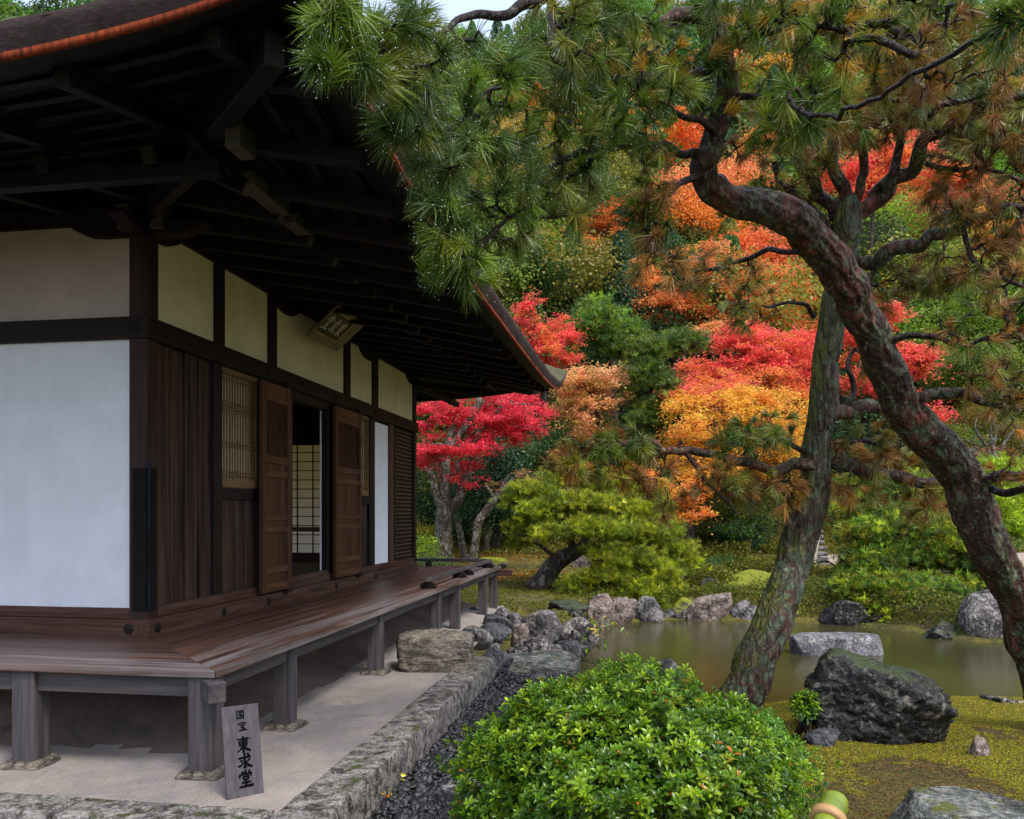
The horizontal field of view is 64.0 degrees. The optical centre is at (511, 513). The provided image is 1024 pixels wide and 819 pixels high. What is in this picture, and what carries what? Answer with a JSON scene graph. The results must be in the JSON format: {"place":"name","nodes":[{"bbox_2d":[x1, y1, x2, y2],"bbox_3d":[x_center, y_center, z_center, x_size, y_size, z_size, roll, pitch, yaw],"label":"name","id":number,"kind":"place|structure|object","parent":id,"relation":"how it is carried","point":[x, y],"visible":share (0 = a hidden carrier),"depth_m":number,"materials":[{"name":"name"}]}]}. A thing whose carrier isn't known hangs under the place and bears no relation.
{"place":"outdoors","nodes":[
{"label":"outdoors","id":0,"kind":"place"},
{"bbox_2d":[0,595,503,814],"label":"terrace ground","id":1,"kind":"structure","parent":0,"point":[108,746],"depth_m":5.83,"materials":[{"name":"concrete"}]},
{"bbox_2d":[0,753,60,770],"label":"foundation stone","id":2,"kind":"object","parent":1,"relation":"on","point":[44,762],"visible":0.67,"depth_m":5.14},
{"bbox_2d":[175,764,224,780],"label":"foundation stone","id":3,"kind":"object","parent":1,"relation":"on","point":[214,775],"visible":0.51,"depth_m":4.93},
{"bbox_2d":[221,703,263,799],"bbox_3d":[-1.542,1.355,4.686,0.209,0.496,0.133,0,0,-34],"label":"signboard","id":4,"kind":"object","parent":1,"relation":"on","point":[243,771],"visible":1,"depth_m":4.67,"materials":[{"name":"grey wood"}]},
{"bbox_2d":[0,0,566,771],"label":"wooden hall","id":5,"kind":"structure","parent":1,"relation":"on","point":[208,468],"depth_m":6.52,"materials":[{"name":"brown wood"}]},
{"bbox_2d":[222,366,256,488],"bbox_3d":[-2.648,-0.803,7.896,0.056,1.113,0.718,0,0,9],"label":"lattice window","id":6,"kind":"structure","parent":5,"relation":"in","point":[239,390],"depth_m":7.93,"materials":[{"name":"brown wood"}]},
{"bbox_2d":[259,380,291,593],"bbox_3d":[-2.447,-0.272,8.474,0.070,2.225,0.675,0,0,9],"label":"door leaf","id":7,"kind":"structure","parent":5,"relation":"in","point":[274,399],"depth_m":8.43,"materials":[{"name":"brown wood"}]},
{"bbox_2d":[307,304,362,351],"bbox_3d":[-2.010,-2.124,9.440,0.389,0.349,0.870,0,0,9],"label":"name plaque","id":8,"kind":"object","parent":5,"relation":"attached to","point":[330,329],"visible":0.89,"depth_m":9.48,"materials":[{"name":"brown wood"}]},
{"bbox_2d":[333,405,362,578],"bbox_3d":[-2.114,-0.272,10.532,0.070,2.225,0.940,0,0,9],"label":"door leaf","id":9,"kind":"structure","parent":5,"relation":"in","point":[347,424],"depth_m":10.49,"materials":[{"name":"brown wood"}]},
{"bbox_2d":[362,415,368,495],"bbox_3d":[-2.097,-0.803,11.286,0.056,1.113,0.589,0,0,9],"label":"lattice window","id":10,"kind":"structure","parent":5,"relation":"in","point":[365,420],"depth_m":11.51,"materials":[{"name":"brown wood"}]},
{"bbox_2d":[394,426,411,560],"bbox_3d":[-1.773,-0.313,13.242,0.055,2.103,1.029,0,0,9],"label":"ribbed door","id":11,"kind":"structure","parent":5,"relation":"in","point":[402,438],"depth_m":13.24,"materials":[{"name":"brown wood"}]},
{"bbox_2d":[262,718,308,731],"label":"foundation stone","id":12,"kind":"object","parent":1,"relation":"on","point":[298,723],"visible":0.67,"depth_m":6.05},
{"bbox_2d":[360,668,391,675],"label":"foundation stone","id":13,"kind":"object","parent":1,"relation":"on","point":[382,672],"visible":0.64,"depth_m":8.11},
{"bbox_2d":[396,628,474,672],"bbox_3d":[-0.802,1.496,8.496,0.822,0.549,0.605,0,0,0],"label":"rock","id":14,"kind":"object","parent":1,"relation":"on","point":[433,650],"visible":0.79,"depth_m":8.24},
{"bbox_2d":[462,625,493,650],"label":"rock","id":15,"kind":"object","parent":1,"relation":"on","point":[483,638],"visible":0.66,"depth_m":10.35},
{"bbox_2d":[480,622,511,642],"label":"rock","id":16,"kind":"object","parent":1,"relation":"on","point":[499,633],"visible":0.65,"depth_m":10.98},
{"bbox_2d":[483,614,513,627],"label":"rock","id":17,"kind":"object","parent":1,"relation":"on","point":[499,619],"visible":0.62,"depth_m":12.41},
{"bbox_2d":[0,0,981,68],"label":"sky","id":18,"kind":"structure","parent":0,"point":[455,7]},
{"bbox_2d":[382,68,1023,818],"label":"ground","id":19,"kind":"structure","parent":0,"point":[918,626],"depth_m":14.83,"materials":[{"name":"plant"}]},
{"bbox_2d":[0,656,494,818],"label":"kerb","id":20,"kind":"structure","parent":19,"relation":"on","point":[357,781],"depth_m":4.91,"materials":[{"name":"stone"}]},
{"bbox_2d":[417,531,443,557],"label":"shrub","id":21,"kind":"object","parent":19,"relation":"on","point":[424,545],"visible":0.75,"depth_m":19.27,"materials":[{"name":"green plant"}]},
{"bbox_2d":[417,552,459,565],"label":"shrub","id":22,"kind":"object","parent":19,"relation":"on","point":[438,563],"visible":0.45,"depth_m":17.89,"materials":[{"name":"green plant"}]},
{"bbox_2d":[417,398,488,528],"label":"maple tree","id":23,"kind":"object","parent":19,"relation":"on","point":[426,416],"visible":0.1,"depth_m":24.68,"materials":[{"name":"red plant"}]},
{"bbox_2d":[417,457,490,541],"bbox_3d":[-2.201,-0.495,27.139,3.771,3.251,3.269,0,0,0],"label":"dark shrub","id":24,"kind":"object","parent":19,"relation":"on","point":[426,506],"visible":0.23,"depth_m":26.52,"materials":[{"name":"green plant"}]},
{"bbox_2d":[430,485,484,558],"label":"slender tree","id":25,"kind":"object","parent":19,"relation":"on","point":[460,533],"visible":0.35,"depth_m":23.90,"materials":[{"name":"grey plant"}]},
{"bbox_2d":[431,778,486,806],"bbox_3d":[-0.310,1.847,5.165,0.424,0.279,0.352,0,0,0],"label":"rock","id":26,"kind":"object","parent":19,"relation":"on","point":[443,793],"visible":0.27,"depth_m":5.13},
{"bbox_2d":[367,670,572,818],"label":"pebbles","id":27,"kind":"object","parent":19,"relation":"on","point":[426,778],"visible":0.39,"depth_m":5.86,"materials":[{"name":"gravel"}]},
{"bbox_2d":[464,499,509,551],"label":"slender tree","id":28,"kind":"object","parent":19,"relation":"on","point":[487,541],"visible":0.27,"depth_m":24.94,"materials":[{"name":"grey plant"}]},
{"bbox_2d":[432,436,545,548],"bbox_3d":[-0.342,-0.744,25.248,3.898,3.968,3.080,0,0,-29],"label":"dark shrub","id":29,"kind":"object","parent":19,"relation":"on","point":[500,460],"visible":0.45,"depth_m":24.96,"materials":[{"name":"green plant"}]},
{"bbox_2d":[417,393,567,557],"bbox_3d":[-0.991,-1.177,22.690,4.901,4.926,4.673,0,0,0],"label":"maple tree","id":30,"kind":"object","parent":19,"relation":"on","point":[447,507],"visible":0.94,"depth_m":22.35,"materials":[{"name":"red plant"}]},
{"bbox_2d":[417,540,576,581],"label":"fallen leaves","id":31,"kind":"object","parent":19,"relation":"on","point":[513,569],"visible":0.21,"depth_m":22.40,"materials":[{"name":"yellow plant"}]},
{"bbox_2d":[482,647,513,673],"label":"rock","id":32,"kind":"object","parent":19,"relation":"on","point":[503,660],"visible":0.58,"depth_m":9.09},
{"bbox_2d":[0,0,1023,476],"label":"wood","id":33,"kind":"object","parent":19,"relation":"on","point":[896,220],"visible":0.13,"depth_m":42.35,"materials":[{"name":"green plant"}]},
{"bbox_2d":[468,468,570,558],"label":"crooked tree","id":34,"kind":"object","parent":19,"relation":"on","point":[482,515],"visible":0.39,"depth_m":21.41,"materials":[{"name":"grey plant"}]},
{"bbox_2d":[510,623,529,646],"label":"rock","id":35,"kind":"object","parent":19,"relation":"on","point":[520,632],"visible":0.72,"depth_m":11.25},
{"bbox_2d":[507,635,553,653],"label":"rock","id":36,"kind":"object","parent":19,"relation":"on","point":[541,643],"visible":0.59,"depth_m":10.40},
{"bbox_2d":[491,229,585,443],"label":"broadleaf tree","id":37,"kind":"object","parent":19,"relation":"on","point":[546,281],"visible":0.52,"depth_m":37.56,"materials":[{"name":"green plant"}]},
{"bbox_2d":[522,610,563,643],"bbox_3d":[0.496,1.772,12.332,0.668,0.672,0.461,0,0,17],"label":"rock","id":38,"kind":"object","parent":19,"relation":"on","point":[548,625],"visible":0.68,"depth_m":12.12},
{"bbox_2d":[507,651,579,676],"bbox_3d":[0.338,1.825,9.574,0.907,0.395,0.463,0,0,0],"label":"rock","id":39,"kind":"object","parent":19,"relation":"on","point":[563,663],"visible":0.58,"depth_m":9.48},
{"bbox_2d":[518,426,579,540],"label":"broadleaf tree","id":40,"kind":"object","parent":19,"relation":"on","point":[544,443],"visible":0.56,"depth_m":26.61,"materials":[{"name":"green plant"}]},
{"bbox_2d":[510,286,593,478],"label":"maple tree","id":41,"kind":"object","parent":19,"relation":"on","point":[544,341],"visible":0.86,"depth_m":29.68,"materials":[{"name":"red plant"}]},
{"bbox_2d":[532,380,605,491],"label":"broadleaf tree","id":42,"kind":"object","parent":19,"relation":"on","point":[552,423],"visible":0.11,"depth_m":29.41,"materials":[{"name":"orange plant"}]},
{"bbox_2d":[548,599,589,612],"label":"rock","id":43,"kind":"object","parent":19,"relation":"on","point":[566,604],"visible":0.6,"depth_m":15.14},
{"bbox_2d":[535,243,623,374],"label":"broadleaf tree","id":44,"kind":"object","parent":19,"relation":"on","point":[570,289],"visible":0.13,"depth_m":41.06,"materials":[{"name":"green plant"}]},
{"bbox_2d":[560,617,599,659],"bbox_3d":[1.018,1.874,12.218,0.596,0.665,0.341,0,0,13],"label":"rock","id":45,"kind":"object","parent":19,"relation":"on","point":[575,628],"visible":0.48,"depth_m":12.08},
{"bbox_2d":[585,616,628,648],"bbox_3d":[1.387,1.756,11.959,0.712,0.490,0.418,0,0,33],"label":"seedling","id":46,"kind":"object","parent":45,"relation":"on","point":[594,623],"visible":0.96,"depth_m":12.01,"materials":[{"name":"green plant"}]},
{"bbox_2d":[540,360,638,467],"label":"maple tree","id":47,"kind":"object","parent":19,"relation":"on","point":[594,390],"visible":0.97,"depth_m":26.49,"materials":[{"name":"orange plant"}]},
{"bbox_2d":[556,411,637,493],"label":"broadleaf tree","id":48,"kind":"object","parent":19,"relation":"on","point":[628,452],"visible":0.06,"depth_m":28.47,"materials":[{"name":"green plant"}]},
{"bbox_2d":[563,425,630,535],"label":"maple tree","id":49,"kind":"object","parent":19,"relation":"on","point":[620,436],"visible":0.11,"depth_m":27.14,"materials":[{"name":"orange plant"}]},
{"bbox_2d":[488,459,711,611],"bbox_3d":[2.060,0.416,18.453,4.474,3.542,3.880,0,0,38],"label":"round pine","id":50,"kind":"object","parent":19,"relation":"on","point":[586,513],"visible":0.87,"depth_m":17.69,"materials":[{"name":"plant"}]},
{"bbox_2d":[587,593,612,631],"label":"rock","id":51,"kind":"object","parent":19,"relation":"on","point":[600,605],"visible":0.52,"depth_m":15.31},
{"bbox_2d":[557,188,643,360],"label":"maple tree","id":52,"kind":"object","parent":19,"relation":"on","point":[602,221],"visible":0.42,"depth_m":43.98,"materials":[{"name":"orange plant"}]},
{"bbox_2d":[555,289,662,426],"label":"pine tree","id":53,"kind":"object","parent":19,"relation":"on","point":[608,324],"visible":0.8,"depth_m":31.95,"materials":[{"name":"green plant"}]},
{"bbox_2d":[611,596,638,623],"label":"rock","id":54,"kind":"object","parent":19,"relation":"on","point":[625,609],"visible":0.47,"depth_m":16.37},
{"bbox_2d":[435,652,842,818],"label":"azalea bush","id":55,"kind":"object","parent":19,"relation":"on","point":[588,749],"visible":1,"depth_m":3.85,"materials":[{"name":"green plant"}]},
{"bbox_2d":[635,596,664,621],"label":"rock","id":56,"kind":"object","parent":19,"relation":"on","point":[649,609],"visible":0.73,"depth_m":16.63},
{"bbox_2d":[282,0,1023,698],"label":"pine tree","id":57,"kind":"object","parent":19,"relation":"on","point":[350,36],"visible":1,"depth_m":4.84,"materials":[{"name":"green plant"}]},
{"bbox_2d":[602,205,716,306],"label":"broadleaf tree","id":58,"kind":"object","parent":19,"relation":"on","point":[688,229],"visible":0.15,"depth_m":44.64,"materials":[{"name":"orange plant"}]},
{"bbox_2d":[616,322,712,515],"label":"pine tree","id":59,"kind":"object","parent":19,"relation":"on","point":[649,369],"visible":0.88,"depth_m":25.89,"materials":[{"name":"green plant"}]},
{"bbox_2d":[615,465,722,534],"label":"maple tree","id":60,"kind":"object","parent":19,"relation":"on","point":[691,514],"visible":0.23,"depth_m":22.01,"materials":[{"name":"orange plant"}]},
{"bbox_2d":[672,597,691,618],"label":"rock","id":61,"kind":"object","parent":19,"relation":"on","point":[680,608],"visible":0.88,"depth_m":16.95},
{"bbox_2d":[417,551,967,633],"bbox_3d":[2.750,1.617,19.005,12.543,1.011,12.034,0,0,0],"label":"lawn moss","id":62,"kind":"object","parent":19,"relation":"on","point":[471,593],"visible":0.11,"depth_m":17.42,"materials":[{"name":"green plant"}]},
{"bbox_2d":[687,593,732,620],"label":"rock","id":63,"kind":"object","parent":19,"relation":"on","point":[714,607],"visible":0.74,"depth_m":16.84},
{"bbox_2d":[680,319,739,446],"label":"maple tree","id":64,"kind":"object","parent":19,"relation":"on","point":[712,326],"visible":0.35,"depth_m":32.89,"materials":[{"name":"orange plant"}]},
{"bbox_2d":[417,455,1023,553],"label":"slope litter","id":65,"kind":"object","parent":19,"relation":"on","point":[533,549],"visible":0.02,"depth_m":26.24,"materials":[{"name":"green plant"}]},
{"bbox_2d":[624,238,820,420],"bbox_3d":[9.723,-6.922,36.094,9.503,9.660,5.501,0,0,0],"label":"maple tree","id":66,"kind":"object","parent":19,"relation":"on","point":[675,304],"visible":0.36,"depth_m":35.37,"materials":[{"name":"orange plant"}]},
{"bbox_2d":[635,363,809,521],"bbox_3d":[7.679,-2.014,26.891,6.832,6.211,6.399,0,0,0],"label":"maple tree","id":67,"kind":"object","parent":19,"relation":"on","point":[733,377],"visible":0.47,"depth_m":26.79,"materials":[{"name":"orange plant"}]},
{"bbox_2d":[701,552,749,571],"bbox_3d":[5.327,1.392,21.000,1.748,0.779,1.228,0,0,-25],"label":"bush","id":68,"kind":"object","parent":19,"relation":"on","point":[716,560],"visible":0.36,"depth_m":20.95,"materials":[{"name":"green plant"}]},
{"bbox_2d":[650,381,808,541],"bbox_3d":[7.081,-1.531,24.646,6.432,4.836,6.254,0,0,0],"label":"maple tree","id":69,"kind":"object","parent":19,"relation":"on","point":[695,428],"visible":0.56,"depth_m":23.64,"materials":[{"name":"orange plant"}]},
{"bbox_2d":[678,495,782,544],"bbox_3d":[6.904,0.231,26.161,3.483,1.916,3.456,0,0,0],"label":"bush","id":70,"kind":"object","parent":19,"relation":"on","point":[725,511],"visible":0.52,"depth_m":25.23,"materials":[{"name":"green plant"}]},
{"bbox_2d":[650,695,812,818],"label":"azalea bush","id":71,"kind":"object","parent":19,"relation":"on","point":[772,723],"visible":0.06,"depth_m":4.77,"materials":[{"name":"green plant"}]},
{"bbox_2d":[705,511,781,552],"bbox_3d":[7.100,0.563,25.189,2.525,1.546,2.092,0,0,-17],"label":"bush","id":72,"kind":"object","parent":19,"relation":"on","point":[745,531],"visible":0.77,"depth_m":24.79,"materials":[{"name":"green plant"}]},
{"bbox_2d":[730,600,756,619],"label":"rock","id":73,"kind":"object","parent":19,"relation":"on","point":[744,609],"visible":0.38,"depth_m":16.84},
{"bbox_2d":[723,569,770,587],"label":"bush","id":74,"kind":"object","parent":19,"relation":"on","point":[747,575],"visible":0.22,"depth_m":18.51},
{"bbox_2d":[670,318,844,511],"bbox_3d":[7.933,-3.233,29.022,7.668,7.566,5.030,0,0,0],"label":"maple tree","id":75,"kind":"object","parent":19,"relation":"on","point":[756,347],"visible":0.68,"depth_m":28.31,"materials":[{"name":"red plant"}]},
{"bbox_2d":[580,573,967,633],"bbox_3d":[7.379,1.702,15.987,12.379,0.844,3.547,0,0,13],"label":"shore growth","id":76,"kind":"object","parent":19,"relation":"on","point":[714,586],"visible":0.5,"depth_m":16.82,"materials":[{"name":"green plant"}]},
{"bbox_2d":[540,38,1023,709],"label":"pine tree","id":77,"kind":"object","parent":19,"relation":"on","point":[762,642],"visible":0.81,"depth_m":7.83,"materials":[{"name":"green plant"}]},
{"bbox_2d":[570,677,1023,818],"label":"moss cushions","id":78,"kind":"object","parent":19,"relation":"on","point":[961,720],"visible":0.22,"depth_m":6.59,"materials":[{"name":"green plant"}]},
{"bbox_2d":[778,324,816,416],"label":"maple tree","id":79,"kind":"object","parent":19,"relation":"on","point":[801,356],"visible":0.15,"depth_m":30.49,"materials":[{"name":"red plant"}]},
{"bbox_2d":[756,438,840,516],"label":"old tree","id":80,"kind":"object","parent":19,"relation":"on","point":[784,481],"visible":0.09,"depth_m":29.54,"materials":[{"name":"green plant"}]},
{"bbox_2d":[788,688,823,744],"bbox_3d":[2.421,1.675,6.755,0.286,0.486,0.294,0,0,0],"label":"azalea bush","id":81,"kind":"object","parent":19,"relation":"on","point":[804,703],"visible":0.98,"depth_m":6.70,"materials":[{"name":"green plant"}]},
{"bbox_2d":[595,537,1023,584],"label":"slope growth","id":82,"kind":"object","parent":19,"relation":"on","point":[725,571],"visible":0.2,"depth_m":20.82,"materials":[{"name":"green plant"}]},
{"bbox_2d":[803,727,839,747],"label":"rock","id":83,"kind":"object","parent":19,"relation":"on","point":[825,737],"visible":0.76,"depth_m":6.62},
{"bbox_2d":[813,530,831,563],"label":"stone steps","id":84,"kind":"structure","parent":19,"relation":"on","point":[821,553],"depth_m":23.42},
{"bbox_2d":[809,790,848,818],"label":"bamboo pole","id":85,"kind":"object","parent":19,"relation":"on","point":[833,804],"visible":1,"depth_m":2.53,"materials":[{"name":"wood"}]},
{"bbox_2d":[819,600,870,625],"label":"rock","id":86,"kind":"object","parent":19,"relation":"on","point":[841,613],"visible":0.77,"depth_m":16.05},
{"bbox_2d":[804,129,947,438],"bbox_3d":[16.860,-10.494,38.061,6.491,14.472,4.407,0,0,0],"label":"maple tree","id":87,"kind":"object","parent":19,"relation":"on","point":[875,176],"visible":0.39,"depth_m":37.67,"materials":[{"name":"red plant"}]},
{"bbox_2d":[804,648,957,745],"bbox_3d":[3.123,1.693,6.988,1.250,1.089,0.793,0,0,0],"label":"rock","id":88,"kind":"object","parent":19,"relation":"on","point":[865,699],"visible":0.81,"depth_m":6.76,"materials":[{"name":"stone"}]},
{"bbox_2d":[758,695,1023,818],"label":"fallen needles","id":89,"kind":"object","parent":19,"relation":"on","point":[931,760],"visible":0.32,"depth_m":6.17,"materials":[{"name":"brown plant"}]},
{"bbox_2d":[839,299,962,495],"bbox_3d":[12.340,-2.954,26.958,4.329,7.968,3.278,0,0,0],"label":"maple tree","id":90,"kind":"object","parent":19,"relation":"on","point":[914,358],"visible":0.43,"depth_m":26.69,"materials":[{"name":"red plant"}]},
{"bbox_2d":[788,720,1023,818],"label":"ground litter","id":91,"kind":"object","parent":19,"relation":"on","point":[924,785],"visible":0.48,"depth_m":5.82,"materials":[{"name":"yellow plant"}]},
{"bbox_2d":[877,293,953,455],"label":"broadleaf tree","id":92,"kind":"object","parent":19,"relation":"on","point":[919,314],"visible":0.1,"depth_m":35.22,"materials":[{"name":"green plant"}]},
{"bbox_2d":[820,458,1023,621],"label":"shore pine","id":93,"kind":"object","parent":19,"relation":"on","point":[881,554],"visible":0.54,"depth_m":16.79,"materials":[{"name":"green plant"}]},
{"bbox_2d":[922,620,956,638],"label":"rock","id":94,"kind":"object","parent":19,"relation":"on","point":[942,629],"visible":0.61,"depth_m":14.44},
{"bbox_2d":[926,398,968,425],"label":"maple tree","id":95,"kind":"object","parent":19,"relation":"on","point":[949,403],"visible":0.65,"depth_m":29.50,"materials":[{"name":"red plant"}]},
{"bbox_2d":[901,159,996,387],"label":"maple tree","id":96,"kind":"object","parent":19,"relation":"on","point":[956,179],"visible":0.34,"depth_m":39.79,"materials":[{"name":"red plant"}]},
{"bbox_2d":[906,418,1000,456],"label":"broadleaf tree","id":97,"kind":"object","parent":19,"relation":"on","point":[959,431],"visible":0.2,"depth_m":25.51,"materials":[{"name":"green plant"}]},
{"bbox_2d":[889,786,1023,818],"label":"rock","id":98,"kind":"object","parent":19,"relation":"on","point":[945,802],"visible":1,"depth_m":4.53,"materials":[{"name":"stone"}]},
{"bbox_2d":[916,330,1023,410],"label":"broadleaf tree","id":99,"kind":"object","parent":19,"relation":"on","point":[962,381],"visible":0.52,"depth_m":29.34,"materials":[{"name":"green plant"}]},
{"bbox_2d":[926,266,1022,442],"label":"broadleaf tree","id":100,"kind":"object","parent":19,"relation":"on","point":[995,323],"visible":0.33,"depth_m":33.09,"materials":[{"name":"green plant"}]},
{"bbox_2d":[968,735,990,756],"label":"rock","id":101,"kind":"object","parent":19,"relation":"on","point":[979,746],"visible":0.8,"depth_m":6.48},
{"bbox_2d":[957,589,1002,637],"bbox_3d":[8.386,1.971,14.305,1.024,1.313,0.758,0,0,0],"label":"rock","id":102,"kind":"object","parent":19,"relation":"on","point":[979,615],"visible":0.36,"depth_m":14.15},
{"bbox_2d":[945,388,1023,456],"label":"broadleaf tree","id":103,"kind":"object","parent":19,"relation":"on","point":[967,415],"visible":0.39,"depth_m":27.37,"materials":[{"name":"green plant"}]},
{"bbox_2d":[964,409,1023,461],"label":"bare tree","id":104,"kind":"object","parent":19,"relation":"on","point":[991,450],"visible":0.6,"depth_m":23.96,"materials":[{"name":"grey plant"}]},
{"bbox_2d":[976,449,1023,545],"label":"bush","id":105,"kind":"object","parent":19,"relation":"on","point":[1012,509],"visible":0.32,"depth_m":19.23,"materials":[{"name":"green plant"}]},
{"bbox_2d":[979,694,1023,703],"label":"rock","id":106,"kind":"object","parent":19,"relation":"on","point":[995,698],"visible":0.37,"depth_m":8.30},
{"bbox_2d":[572,620,1023,703],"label":"pond water","id":107,"kind":"structure","parent":0,"point":[705,649],"depth_m":12.69,"materials":[{"name":"liquid"}]},
{"bbox_2d":[557,640,581,661],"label":"rock","id":108,"kind":"object","parent":107,"relation":"in","point":[573,646],"visible":0.47,"depth_m":11.96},
{"bbox_2d":[657,658,681,682],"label":"rock","id":109,"kind":"object","parent":107,"relation":"in","point":[667,663],"visible":0.19,"depth_m":10.51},
{"bbox_2d":[789,632,883,655],"bbox_3d":[5.134,2.161,12.936,1.491,0.522,0.582,0,0,0],"label":"rock","id":110,"kind":"object","parent":107,"relation":"in","point":[822,643],"visible":0.6,"depth_m":12.68,"materials":[{"name":"stone"}]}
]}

